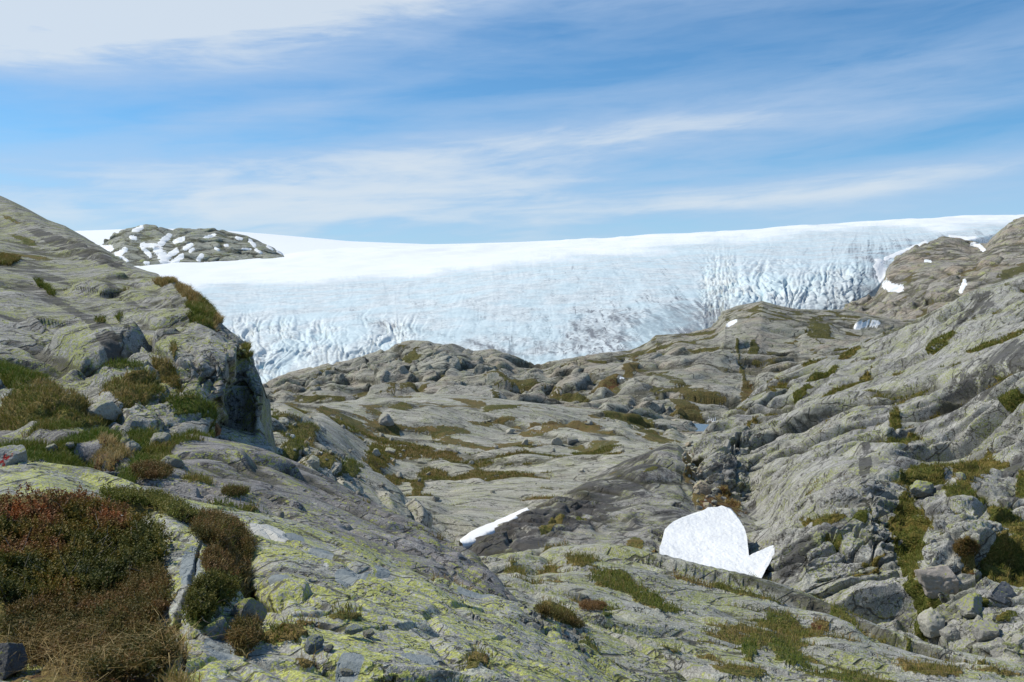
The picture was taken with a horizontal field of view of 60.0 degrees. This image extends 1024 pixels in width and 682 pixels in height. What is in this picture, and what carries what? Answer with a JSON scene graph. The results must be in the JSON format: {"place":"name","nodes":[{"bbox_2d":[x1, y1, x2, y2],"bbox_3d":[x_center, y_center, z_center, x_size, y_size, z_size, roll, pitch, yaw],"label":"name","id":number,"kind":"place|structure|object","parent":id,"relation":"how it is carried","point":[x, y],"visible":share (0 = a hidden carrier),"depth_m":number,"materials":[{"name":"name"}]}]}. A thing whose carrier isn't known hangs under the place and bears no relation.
{"place":"outdoors","nodes":[
{"label":"outdoors","id":0,"kind":"place"},
{"bbox_2d":[0,601,235,681],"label":"dry grass","id":1,"kind":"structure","parent":0,"point":[60,662],"depth_m":4.06,"materials":[{"name":"brown plant"}]},
{"bbox_2d":[0,196,277,453],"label":"hill","id":2,"kind":"structure","parent":0,"point":[66,339],"depth_m":26.98,"materials":[{"name":"grey stone"}]},
{"bbox_2d":[86,400,122,420],"bbox_3d":[-8.396,1.444,18.208,0.473,0.464,0.682,2,3,32],"label":"boulder","id":3,"kind":"object","parent":2,"relation":"on","point":[109,409],"visible":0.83,"depth_m":18.06,"materials":[{"name":"stone"}]},
{"bbox_2d":[130,419,142,426],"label":"boulder","id":4,"kind":"object","parent":2,"relation":"on","point":[136,422],"visible":0.95,"depth_m":17.77,"materials":[{"name":"grey stone"}]},
{"bbox_2d":[215,423,221,435],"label":"boulder","id":5,"kind":"object","parent":2,"relation":"on","point":[218,429],"visible":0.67,"depth_m":23.36,"materials":[{"name":"stone"}]},
{"bbox_2d":[99,224,283,265],"bbox_3d":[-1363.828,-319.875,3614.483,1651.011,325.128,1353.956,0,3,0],"label":"nunatak hill","id":6,"kind":"structure","parent":0,"point":[134,255],"depth_m":3442.41,"materials":[{"name":"grey stone"}]},
{"bbox_2d":[100,245,114,251],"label":"snow patch","id":7,"kind":"object","parent":6,"relation":"on","point":[110,248],"visible":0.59,"depth_m":3496.75,"materials":[{"name":"white snow"}]},
{"bbox_2d":[114,247,127,255],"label":"snow patch","id":8,"kind":"object","parent":6,"relation":"on","point":[122,251],"visible":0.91,"depth_m":3379.11,"materials":[{"name":"white snow"}]},
{"bbox_2d":[129,235,136,239],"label":"snow patch","id":9,"kind":"object","parent":6,"relation":"on","point":[133,237],"visible":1,"depth_m":3513.50,"materials":[{"name":"white snow"}]},
{"bbox_2d":[132,225,143,231],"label":"snow patch","id":10,"kind":"object","parent":6,"relation":"on","point":[137,229],"visible":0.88,"depth_m":3611.88,"materials":[{"name":"white snow"}]},
{"bbox_2d":[141,246,151,257],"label":"snow patch","id":11,"kind":"object","parent":6,"relation":"on","point":[146,252],"visible":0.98,"depth_m":3375.53,"materials":[{"name":"white snow"}]},
{"bbox_2d":[139,242,160,247],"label":"snow patch","id":12,"kind":"object","parent":6,"relation":"on","point":[145,245],"visible":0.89,"depth_m":3448.33,"materials":[{"name":"white snow"}]},
{"bbox_2d":[153,246,168,263],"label":"snow patch","id":13,"kind":"object","parent":6,"relation":"on","point":[159,252],"visible":0.72,"depth_m":3346.26,"materials":[{"name":"white snow"}]},
{"bbox_2d":[157,233,171,245],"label":"snow patch","id":14,"kind":"object","parent":6,"relation":"on","point":[164,239],"visible":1,"depth_m":3501.88,"materials":[{"name":"white snow"}]},
{"bbox_2d":[166,248,178,258],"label":"snow patch","id":15,"kind":"object","parent":6,"relation":"on","point":[175,251],"visible":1,"depth_m":3347.80,"materials":[{"name":"white snow"}]},
{"bbox_2d":[168,253,183,262],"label":"snow patch","id":16,"kind":"object","parent":6,"relation":"on","point":[178,258],"visible":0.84,"depth_m":3308.32,"materials":[{"name":"white snow"}]},
{"bbox_2d":[172,236,184,243],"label":"snow patch","id":17,"kind":"object","parent":6,"relation":"on","point":[179,239],"visible":0.98,"depth_m":3506.40,"materials":[{"name":"white snow"}]},
{"bbox_2d":[183,243,193,250],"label":"snow patch","id":18,"kind":"object","parent":6,"relation":"on","point":[188,246],"visible":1,"depth_m":3397.47,"materials":[{"name":"white snow"}]},
{"bbox_2d":[196,253,203,261],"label":"snow patch","id":19,"kind":"object","parent":6,"relation":"on","point":[200,257],"visible":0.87,"depth_m":3311.35,"materials":[{"name":"white snow"}]},
{"bbox_2d":[204,233,216,237],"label":"snow patch","id":20,"kind":"object","parent":6,"relation":"on","point":[211,235],"visible":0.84,"depth_m":3532.58,"materials":[{"name":"white snow"}]},
{"bbox_2d":[248,239,255,246],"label":"snow patch","id":21,"kind":"object","parent":6,"relation":"on","point":[251,242],"visible":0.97,"depth_m":3490.97,"materials":[{"name":"white snow"}]},
{"bbox_2d":[0,425,517,603],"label":"grey slab","id":22,"kind":"structure","parent":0,"point":[294,491],"depth_m":12.94,"materials":[{"name":"grey stone"}]},
{"bbox_2d":[45,443,57,451],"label":"boulder","id":23,"kind":"object","parent":22,"relation":"on","point":[48,447],"visible":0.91,"depth_m":13.78,"materials":[{"name":"stone"}]},
{"bbox_2d":[66,441,74,448],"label":"stone","id":24,"kind":"object","parent":22,"relation":"on","point":[70,444],"visible":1,"depth_m":13.76,"materials":[{"name":"grey stone"}]},
{"bbox_2d":[120,437,129,445],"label":"boulder","id":25,"kind":"object","parent":22,"relation":"on","point":[125,439],"visible":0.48,"depth_m":14.55,"materials":[{"name":"stone"}]},
{"bbox_2d":[126,440,141,452],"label":"boulder","id":26,"kind":"object","parent":22,"relation":"on","point":[133,444],"visible":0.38,"depth_m":14.16,"materials":[{"name":"stone"}]},
{"bbox_2d":[130,457,177,480],"bbox_3d":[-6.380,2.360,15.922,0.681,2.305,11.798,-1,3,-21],"label":"heather shrub","id":27,"kind":"object","parent":22,"relation":"on","point":[148,469],"visible":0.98,"depth_m":10.75,"materials":[{"name":"brown plant"}]},
{"bbox_2d":[149,432,170,444],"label":"boulder","id":28,"kind":"object","parent":22,"relation":"on","point":[163,436],"visible":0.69,"depth_m":14.90,"materials":[{"name":"stone"}]},
{"bbox_2d":[161,454,184,467],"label":"boulder","id":29,"kind":"object","parent":22,"relation":"on","point":[175,460],"visible":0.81,"depth_m":12.64,"materials":[{"name":"stone"}]},
{"bbox_2d":[219,483,250,495],"bbox_3d":[-3.479,1.864,11.159,0.383,0.333,1.161,-1,3,-16],"label":"heather shrub","id":30,"kind":"object","parent":22,"relation":"on","point":[238,488],"visible":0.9,"depth_m":10.84,"materials":[{"name":"green plant"}]},
{"bbox_2d":[0,462,641,681],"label":"slab","id":31,"kind":"structure","parent":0,"point":[421,624],"depth_m":5.44,"materials":[{"name":"grey stone"}]},
{"bbox_2d":[0,642,27,679],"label":"boulder","id":32,"kind":"object","parent":31,"relation":"on","point":[8,654],"visible":1,"depth_m":4.20,"materials":[{"name":"stone"}]},
{"bbox_2d":[0,445,27,466],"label":"boulder","id":33,"kind":"object","parent":31,"relation":"on","point":[12,454],"visible":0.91,"depth_m":8.58,"materials":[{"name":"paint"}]},
{"bbox_2d":[0,481,186,607],"bbox_3d":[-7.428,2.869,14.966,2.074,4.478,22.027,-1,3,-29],"label":"shrub","id":34,"kind":"object","parent":31,"relation":"on","point":[75,551],"visible":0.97,"depth_m":5.93,"materials":[{"name":"green plant"}]},
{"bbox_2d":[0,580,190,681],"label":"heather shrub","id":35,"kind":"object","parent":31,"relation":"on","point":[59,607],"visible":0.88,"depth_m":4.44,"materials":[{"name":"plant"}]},
{"bbox_2d":[94,556,175,630],"bbox_3d":[-2.186,1.418,5.140,0.460,0.303,1.683,-1,3,-26],"label":"heather shrub","id":36,"kind":"object","parent":31,"relation":"on","point":[150,585],"visible":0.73,"depth_m":4.93,"materials":[{"name":"brown plant"}]},
{"bbox_2d":[87,481,201,522],"bbox_3d":[-3.411,1.484,8.045,0.901,0.842,3.987,-1,3,-29],"label":"heather shrub","id":37,"kind":"object","parent":31,"relation":"on","point":[166,501],"visible":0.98,"depth_m":7.37,"materials":[{"name":"leaves"},{"name":"bare twig"}]},
{"bbox_2d":[176,565,243,621],"bbox_3d":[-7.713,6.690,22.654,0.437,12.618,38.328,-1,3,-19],"label":"green crowberry shrub","id":38,"kind":"object","parent":31,"relation":"on","point":[203,592],"visible":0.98,"depth_m":4.60,"materials":[{"name":"green plant"}]},
{"bbox_2d":[206,617,229,639],"bbox_3d":[-1.418,1.423,4.319,0.104,0.142,0.166,0,3,6],"label":"boulder","id":39,"kind":"object","parent":31,"relation":"on","point":[215,630],"visible":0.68,"depth_m":4.28,"materials":[{"name":"stone"}]},
{"bbox_2d":[185,505,262,559],"bbox_3d":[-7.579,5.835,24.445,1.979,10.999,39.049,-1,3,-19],"label":"heather shrub","id":40,"kind":"object","parent":31,"relation":"on","point":[204,522],"visible":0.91,"depth_m":6.57,"materials":[{"name":"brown plant"}]},
{"bbox_2d":[195,540,253,583],"bbox_3d":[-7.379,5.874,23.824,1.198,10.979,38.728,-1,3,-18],"label":"heather shrub","id":41,"kind":"object","parent":31,"relation":"on","point":[212,558],"visible":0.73,"depth_m":5.49,"materials":[{"name":"brown plant"}]},
{"bbox_2d":[219,611,266,653],"bbox_3d":[-1.417,1.524,4.721,0.229,0.427,1.354,-1,3,-15],"label":"heather shrub","id":42,"kind":"object","parent":31,"relation":"on","point":[240,626],"visible":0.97,"depth_m":4.23,"materials":[{"name":"brown plant"}]},
{"bbox_2d":[231,598,266,621],"bbox_3d":[-1.404,1.456,4.715,0.147,0.207,0.173,2,3,33],"label":"boulder","id":43,"kind":"object","parent":31,"relation":"on","point":[244,605],"visible":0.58,"depth_m":4.66,"materials":[{"name":"stone"}]},
{"bbox_2d":[277,511,284,517],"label":"stone","id":44,"kind":"object","parent":31,"relation":"on","point":[281,514],"visible":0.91,"depth_m":9.12,"materials":[{"name":"grey stone"}]},
{"bbox_2d":[305,635,323,653],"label":"boulder","id":45,"kind":"object","parent":31,"relation":"on","point":[312,640],"visible":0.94,"depth_m":4.24,"materials":[{"name":"grey stone"}]},
{"bbox_2d":[324,644,333,651],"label":"stone","id":46,"kind":"object","parent":31,"relation":"on","point":[328,647],"visible":1,"depth_m":4.20,"materials":[{"name":"grey stone"}]},
{"bbox_2d":[340,668,352,676],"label":"stone","id":47,"kind":"object","parent":31,"relation":"on","point":[345,672],"visible":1,"depth_m":4.07,"materials":[{"name":"grey stone"}]},
{"bbox_2d":[344,624,362,634],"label":"boulder","id":48,"kind":"object","parent":31,"relation":"on","point":[353,629],"visible":1,"depth_m":4.50,"materials":[{"name":"grey stone"}]},
{"bbox_2d":[363,629,374,637],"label":"stone","id":49,"kind":"object","parent":31,"relation":"on","point":[367,633],"visible":1,"depth_m":4.57,"materials":[{"name":"grey stone"}]},
{"bbox_2d":[533,601,586,628],"bbox_3d":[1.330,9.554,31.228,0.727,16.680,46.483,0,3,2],"label":"heather shrub","id":50,"kind":"object","parent":31,"relation":"on","point":[541,608],"visible":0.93,"depth_m":11.03,"materials":[{"name":"brown plant"}]},
{"bbox_2d":[75,229,683,254],"bbox_3d":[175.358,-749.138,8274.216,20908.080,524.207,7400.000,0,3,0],"label":"ice cap","id":51,"kind":"object","parent":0,"point":[284,244],"visible":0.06,"depth_m":6688.29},
{"bbox_2d":[270,394,701,545],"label":"valley floor","id":52,"kind":"structure","parent":0,"point":[460,509],"depth_m":137.65,"materials":[{"name":"grey stone"}]},
{"bbox_2d":[307,455,319,469],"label":"boulder","id":53,"kind":"object","parent":52,"relation":"on","point":[313,461],"visible":0.94,"depth_m":54.24,"materials":[{"name":"stone"}]},
{"bbox_2d":[372,448,380,456],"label":"boulder","id":54,"kind":"object","parent":52,"relation":"on","point":[376,452],"visible":0.88,"depth_m":123.94,"materials":[{"name":"stone"}]},
{"bbox_2d":[378,413,393,425],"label":"boulder","id":55,"kind":"object","parent":52,"relation":"on","point":[384,419],"visible":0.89,"depth_m":162.38,"materials":[{"name":"grey stone"}]},
{"bbox_2d":[385,447,394,453],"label":"boulder","id":56,"kind":"object","parent":52,"relation":"on","point":[390,450],"visible":0.73,"depth_m":134.61,"materials":[{"name":"stone"}]},
{"bbox_2d":[417,458,426,463],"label":"boulder","id":57,"kind":"object","parent":52,"relation":"on","point":[421,461],"visible":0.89,"depth_m":129.87,"materials":[{"name":"stone"}]},
{"bbox_2d":[432,496,439,500],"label":"boulder","id":58,"kind":"object","parent":52,"relation":"on","point":[435,498],"visible":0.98,"depth_m":88.79,"materials":[{"name":"grey stone"}]},
{"bbox_2d":[446,444,458,452],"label":"boulder","id":59,"kind":"object","parent":52,"relation":"on","point":[451,447],"visible":0.77,"depth_m":144.17,"materials":[{"name":"stone"}]},
{"bbox_2d":[506,428,514,433],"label":"boulder","id":60,"kind":"object","parent":52,"relation":"on","point":[510,430],"visible":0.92,"depth_m":173.47,"materials":[{"name":"stone"}]},
{"bbox_2d":[521,438,527,444],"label":"boulder","id":61,"kind":"object","parent":52,"relation":"on","point":[525,442],"visible":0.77,"depth_m":156.13,"materials":[{"name":"stone"}]},
{"bbox_2d":[551,437,562,445],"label":"boulder","id":62,"kind":"object","parent":52,"relation":"on","point":[556,441],"visible":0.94,"depth_m":158.04,"materials":[{"name":"stone"}]},
{"bbox_2d":[567,437,577,443],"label":"boulder","id":63,"kind":"object","parent":52,"relation":"on","point":[570,440],"visible":1,"depth_m":164.36,"materials":[{"name":"grey stone"}]},
{"bbox_2d":[0,0,1023,243],"label":"sky","id":64,"kind":"structure","parent":0,"point":[385,121],"materials":[{"name":"blue"}]},
{"bbox_2d":[134,214,1023,383],"bbox_3d":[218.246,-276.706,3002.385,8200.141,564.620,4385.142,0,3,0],"label":"glacier","id":65,"kind":"object","parent":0,"point":[534,303],"visible":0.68,"depth_m":1293.37,"materials":[{"name":"white ice"}]},
{"bbox_2d":[884,241,927,260],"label":"snow patch","id":66,"kind":"object","parent":65,"relation":"on","point":[886,258],"visible":0.65,"depth_m":1520.82,"materials":[{"name":"white snow"}]},
{"bbox_2d":[948,235,976,240],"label":"snow patch","id":67,"kind":"object","parent":65,"relation":"on","point":[970,238],"visible":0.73,"depth_m":1825.46,"materials":[{"name":"white snow"}]},
{"bbox_2d":[263,301,915,434],"bbox_3d":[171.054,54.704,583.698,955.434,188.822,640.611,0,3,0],"label":"rocky ridge","id":68,"kind":"structure","parent":0,"point":[687,382],"depth_m":465.25,"materials":[{"name":"grey stone"}]},
{"bbox_2d":[726,319,736,326],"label":"snow patch","id":69,"kind":"object","parent":68,"relation":"on","point":[730,323],"visible":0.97,"depth_m":566.25,"materials":[{"name":"white snow"}]},
{"bbox_2d":[853,319,879,329],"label":"snow patch","id":70,"kind":"object","parent":68,"relation":"on","point":[858,325],"visible":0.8,"depth_m":559.75,"materials":[{"name":"white snow"}]},
{"bbox_2d":[461,443,765,578],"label":"tilted slab","id":71,"kind":"structure","parent":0,"point":[643,501],"depth_m":72.03,"materials":[{"name":"grey stone"}]},
{"bbox_2d":[459,507,528,548],"bbox_3d":[-0.633,15.028,70.254,3.344,4.744,24.864,1,3,16],"label":"snow patch","id":72,"kind":"object","parent":71,"relation":"on","point":[468,540],"visible":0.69,"depth_m":63.53,"materials":[{"name":"white snow"}]},
{"bbox_2d":[693,480,711,494],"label":"boulder","id":73,"kind":"object","parent":71,"relation":"on","point":[703,487],"visible":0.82,"depth_m":85.36,"materials":[{"name":"beige stone"}]},
{"bbox_2d":[703,502,712,508],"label":"boulder","id":74,"kind":"object","parent":71,"relation":"on","point":[706,504],"visible":0.73,"depth_m":79.74,"materials":[{"name":"beige stone"}]},
{"bbox_2d":[659,505,774,577],"bbox_3d":[13.308,13.143,57.728,7.305,1.303,20.595,1,3,16],"label":"snow patch","id":75,"kind":"object","parent":71,"relation":"on","point":[715,537],"visible":0.84,"depth_m":57.11,"materials":[{"name":"white snow"}]},
{"bbox_2d":[690,424,708,431],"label":"water","id":76,"kind":"structure","parent":0,"point":[701,427],"depth_m":296.51,"materials":[{"name":"blue liquid"}]},
{"bbox_2d":[479,544,1023,681],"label":"slabs","id":77,"kind":"structure","parent":0,"point":[643,655],"depth_m":15.19,"materials":[{"name":"grey stone"}]},
{"bbox_2d":[578,597,607,611],"bbox_3d":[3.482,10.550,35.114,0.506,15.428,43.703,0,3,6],"label":"heather shrub","id":78,"kind":"object","parent":77,"relation":"on","point":[591,604],"visible":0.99,"depth_m":13.76,"materials":[{"name":"brown plant"}]},
{"bbox_2d":[691,274,1023,664],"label":"slope","id":79,"kind":"structure","parent":0,"point":[766,469],"depth_m":78.02,"materials":[{"name":"grey stone"}]},
{"bbox_2d":[0,252,1023,681],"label":"grass","id":80,"kind":"structure","parent":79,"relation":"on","point":[200,304],"depth_m":19.39,"materials":[{"name":"green plant"}]},
{"bbox_2d":[910,480,934,497],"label":"boulder","id":81,"kind":"object","parent":79,"relation":"on","point":[920,488],"visible":0.96,"depth_m":57.95,"materials":[{"name":"stone"}]},
{"bbox_2d":[917,607,944,637],"bbox_3d":[19.753,13.254,41.800,1.098,1.425,1.451,0,7,14],"label":"boulder","id":82,"kind":"object","parent":79,"relation":"on","point":[931,621],"visible":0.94,"depth_m":41.37,"materials":[{"name":"stone"}]},
{"bbox_2d":[914,565,958,598],"bbox_3d":[21.544,12.294,44.868,1.933,2.229,1.723,-11,6,18],"label":"boulder","id":83,"kind":"object","parent":79,"relation":"on","point":[934,581],"visible":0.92,"depth_m":44.32,"materials":[{"name":"stone"}]},
{"bbox_2d":[942,603,948,610],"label":"stone","id":84,"kind":"object","parent":79,"relation":"on","point":[944,606],"visible":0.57,"depth_m":43.53,"materials":[{"name":"grey stone"}]},
{"bbox_2d":[939,627,959,641],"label":"boulder","id":85,"kind":"object","parent":79,"relation":"on","point":[948,633],"visible":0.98,"depth_m":40.32,"materials":[{"name":"grey stone"}]},
{"bbox_2d":[955,610,963,618],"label":"stone","id":86,"kind":"object","parent":79,"relation":"on","point":[958,615],"visible":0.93,"depth_m":41.17,"materials":[{"name":"grey stone"}]},
{"bbox_2d":[955,472,965,479],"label":"boulder","id":87,"kind":"object","parent":79,"relation":"on","point":[959,475],"visible":1,"depth_m":59.27,"materials":[{"name":"stone"}]},
{"bbox_2d":[957,562,963,569],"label":"boulder","id":88,"kind":"object","parent":79,"relation":"on","point":[960,565],"visible":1,"depth_m":44.83,"materials":[{"name":"stone"}]},
{"bbox_2d":[952,535,982,557],"bbox_3d":[23.255,10.621,45.424,1.693,1.466,2.219,1,3,22],"label":"heather shrub","id":89,"kind":"object","parent":79,"relation":"on","point":[966,547],"visible":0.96,"depth_m":44.94,"materials":[{"name":"brown plant"}]},
{"bbox_2d":[956,593,982,617],"bbox_3d":[21.154,12.287,41.027,1.149,1.085,1.346,-5,5,27],"label":"boulder","id":90,"kind":"object","parent":79,"relation":"on","point":[969,605],"visible":0.99,"depth_m":40.80,"materials":[{"name":"stone"}]},
{"bbox_2d":[974,615,982,621],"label":"stone","id":91,"kind":"object","parent":79,"relation":"on","point":[977,617],"visible":0.51,"depth_m":40.19,"materials":[{"name":"grey stone"}]},
{"bbox_2d":[971,620,999,641],"bbox_3d":[20.940,12.948,39.112,0.971,1.004,1.158,-1,3,-22],"label":"boulder","id":92,"kind":"object","parent":79,"relation":"on","point":[983,630],"visible":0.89,"depth_m":38.97,"materials":[{"name":"grey stone"}]},
{"bbox_2d":[990,637,1008,656],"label":"boulder","id":93,"kind":"object","parent":79,"relation":"on","point":[996,652],"visible":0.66,"depth_m":37.66,"materials":[{"name":"grey stone"}]},
{"bbox_2d":[987,581,1016,605],"bbox_3d":[22.803,11.764,41.290,1.368,1.168,0.865,8,2,-14],"label":"boulder","id":94,"kind":"object","parent":79,"relation":"on","point":[1000,591],"visible":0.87,"depth_m":41.08,"materials":[{"name":"stone"}]},
{"bbox_2d":[1011,633,1023,644],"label":"boulder","id":95,"kind":"object","parent":79,"relation":"on","point":[1018,638],"visible":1,"depth_m":37.31,"materials":[{"name":"stone"}]},
{"bbox_2d":[843,217,1023,319],"bbox_3d":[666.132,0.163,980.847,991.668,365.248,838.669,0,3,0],"label":"hill","id":96,"kind":"structure","parent":0,"point":[933,285],"depth_m":896.96,"materials":[{"name":"grey stone"}]},
{"bbox_2d":[872,257,885,282],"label":"snow patch","id":97,"kind":"object","parent":96,"relation":"on","point":[878,266],"visible":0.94,"depth_m":1276.79,"materials":[{"name":"white snow"}]},
{"bbox_2d":[881,280,903,292],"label":"snow patch","id":98,"kind":"object","parent":96,"relation":"on","point":[890,287],"visible":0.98,"depth_m":909.49,"materials":[{"name":"white snow"}]},
{"bbox_2d":[958,279,966,292],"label":"snow patch","id":99,"kind":"object","parent":96,"relation":"on","point":[962,286],"visible":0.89,"depth_m":777.00,"materials":[{"name":"white snow"}]},
{"bbox_2d":[970,242,985,251],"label":"snow patch","id":100,"kind":"object","parent":96,"relation":"on","point":[980,246],"visible":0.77,"depth_m":1079.31,"materials":[{"name":"white snow"}]}
]}

